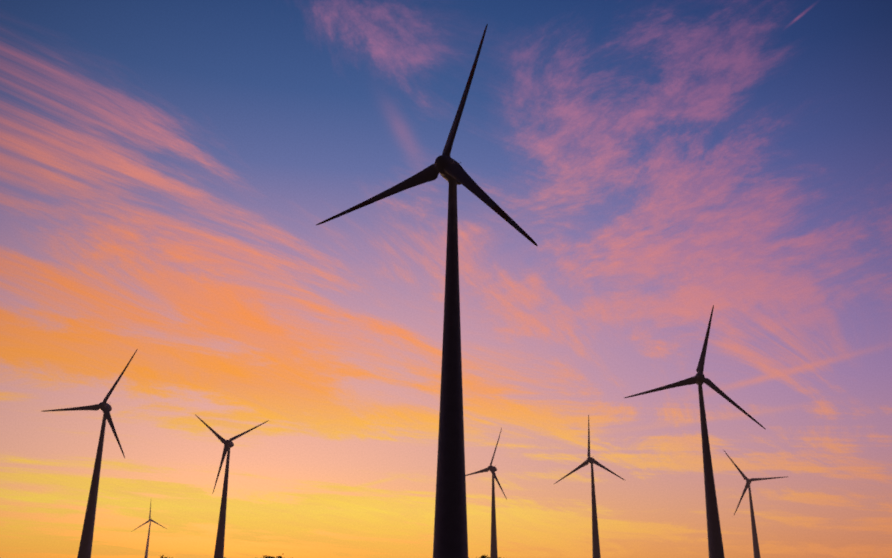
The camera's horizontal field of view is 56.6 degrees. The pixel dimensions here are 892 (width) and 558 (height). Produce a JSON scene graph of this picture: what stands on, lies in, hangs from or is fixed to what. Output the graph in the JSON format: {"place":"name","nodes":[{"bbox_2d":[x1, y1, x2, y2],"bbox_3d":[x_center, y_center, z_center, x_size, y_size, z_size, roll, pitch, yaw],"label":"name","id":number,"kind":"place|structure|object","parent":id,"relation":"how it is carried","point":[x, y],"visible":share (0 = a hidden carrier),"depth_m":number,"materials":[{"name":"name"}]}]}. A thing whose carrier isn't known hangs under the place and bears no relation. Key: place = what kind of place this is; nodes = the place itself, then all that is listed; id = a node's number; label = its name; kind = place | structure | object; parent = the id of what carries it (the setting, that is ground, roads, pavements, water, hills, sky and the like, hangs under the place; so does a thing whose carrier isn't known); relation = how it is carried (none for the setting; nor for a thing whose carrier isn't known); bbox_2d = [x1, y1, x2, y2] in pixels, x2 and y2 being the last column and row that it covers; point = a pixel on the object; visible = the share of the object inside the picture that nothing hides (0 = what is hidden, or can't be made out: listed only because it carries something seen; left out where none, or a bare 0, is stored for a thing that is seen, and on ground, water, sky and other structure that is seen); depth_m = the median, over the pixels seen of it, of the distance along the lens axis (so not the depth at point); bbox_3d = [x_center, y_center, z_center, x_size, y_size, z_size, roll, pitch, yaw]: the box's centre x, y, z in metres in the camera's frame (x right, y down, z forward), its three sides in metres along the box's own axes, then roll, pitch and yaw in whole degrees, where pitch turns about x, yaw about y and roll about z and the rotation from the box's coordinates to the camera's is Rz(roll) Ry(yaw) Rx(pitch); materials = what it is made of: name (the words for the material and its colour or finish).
{"place":"outdoors","nodes":[
{"label":"outdoors","id":0,"kind":"place"},
{"bbox_2d":[0,0,891,557],"label":"sky","id":1,"kind":"structure","parent":0,"point":[169,169],"materials":[{"name":"multicoloured"}]},
{"label":"field ground","id":2,"kind":"structure","parent":0,"visible":0},
{"bbox_2d":[42,349,137,557],"bbox_3d":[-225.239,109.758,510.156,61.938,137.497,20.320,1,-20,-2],"label":"turbine","id":3,"kind":"object","parent":2,"relation":"on","point":[85,546],"visible":1,"depth_m":507.99,"materials":[{"name":"paint"}]},
{"bbox_2d":[131,503,166,557],"bbox_3d":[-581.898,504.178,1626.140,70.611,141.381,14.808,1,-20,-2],"label":"turbine","id":4,"kind":"object","parent":2,"relation":"on","point":[147,546],"visible":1,"depth_m":1627.06,"materials":[{"name":"paint"}]},
{"bbox_2d":[196,415,268,557],"bbox_3d":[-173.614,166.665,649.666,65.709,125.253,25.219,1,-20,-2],"label":"turbine","id":5,"kind":"object","parent":2,"relation":"on","point":[220,537],"visible":1,"depth_m":652.16,"materials":[{"name":"paint"}]},
{"bbox_2d":[263,554,282,557],"bbox_3d":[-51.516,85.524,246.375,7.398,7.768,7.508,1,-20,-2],"label":"tree","id":6,"kind":"object","parent":2,"relation":"on","point":[266,556],"visible":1,"depth_m":247.43,"materials":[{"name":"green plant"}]},
{"bbox_2d":[316,24,537,557],"bbox_3d":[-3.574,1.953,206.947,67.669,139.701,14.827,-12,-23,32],"label":"turbine","id":7,"kind":"object","parent":2,"relation":"on","point":[450,539],"visible":1,"depth_m":194.21,"materials":[{"name":"paint"}]},
{"bbox_2d":[465,428,506,557],"bbox_3d":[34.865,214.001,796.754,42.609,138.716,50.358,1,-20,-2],"label":"turbine","id":8,"kind":"object","parent":2,"relation":"on","point":[493,549],"visible":0.98,"depth_m":791.92,"materials":[{"name":"paint"}]},
{"bbox_2d":[554,415,623,557],"bbox_3d":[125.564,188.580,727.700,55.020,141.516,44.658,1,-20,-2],"label":"turbine","id":9,"kind":"object","parent":2,"relation":"on","point":[595,536],"visible":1,"depth_m":728.65,"materials":[{"name":"paint"}]},
{"bbox_2d":[625,305,765,557],"bbox_3d":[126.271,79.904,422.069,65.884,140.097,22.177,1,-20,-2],"label":"turbine","id":10,"kind":"object","parent":2,"relation":"on","point":[714,534],"visible":1,"depth_m":421.27,"materials":[{"name":"paint"}]},
{"bbox_2d":[724,451,784,557],"bbox_3d":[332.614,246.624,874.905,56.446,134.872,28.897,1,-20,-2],"label":"turbine","id":11,"kind":"object","parent":2,"relation":"on","point":[756,551],"visible":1,"depth_m":881.63,"materials":[{"name":"paint"}]}
]}

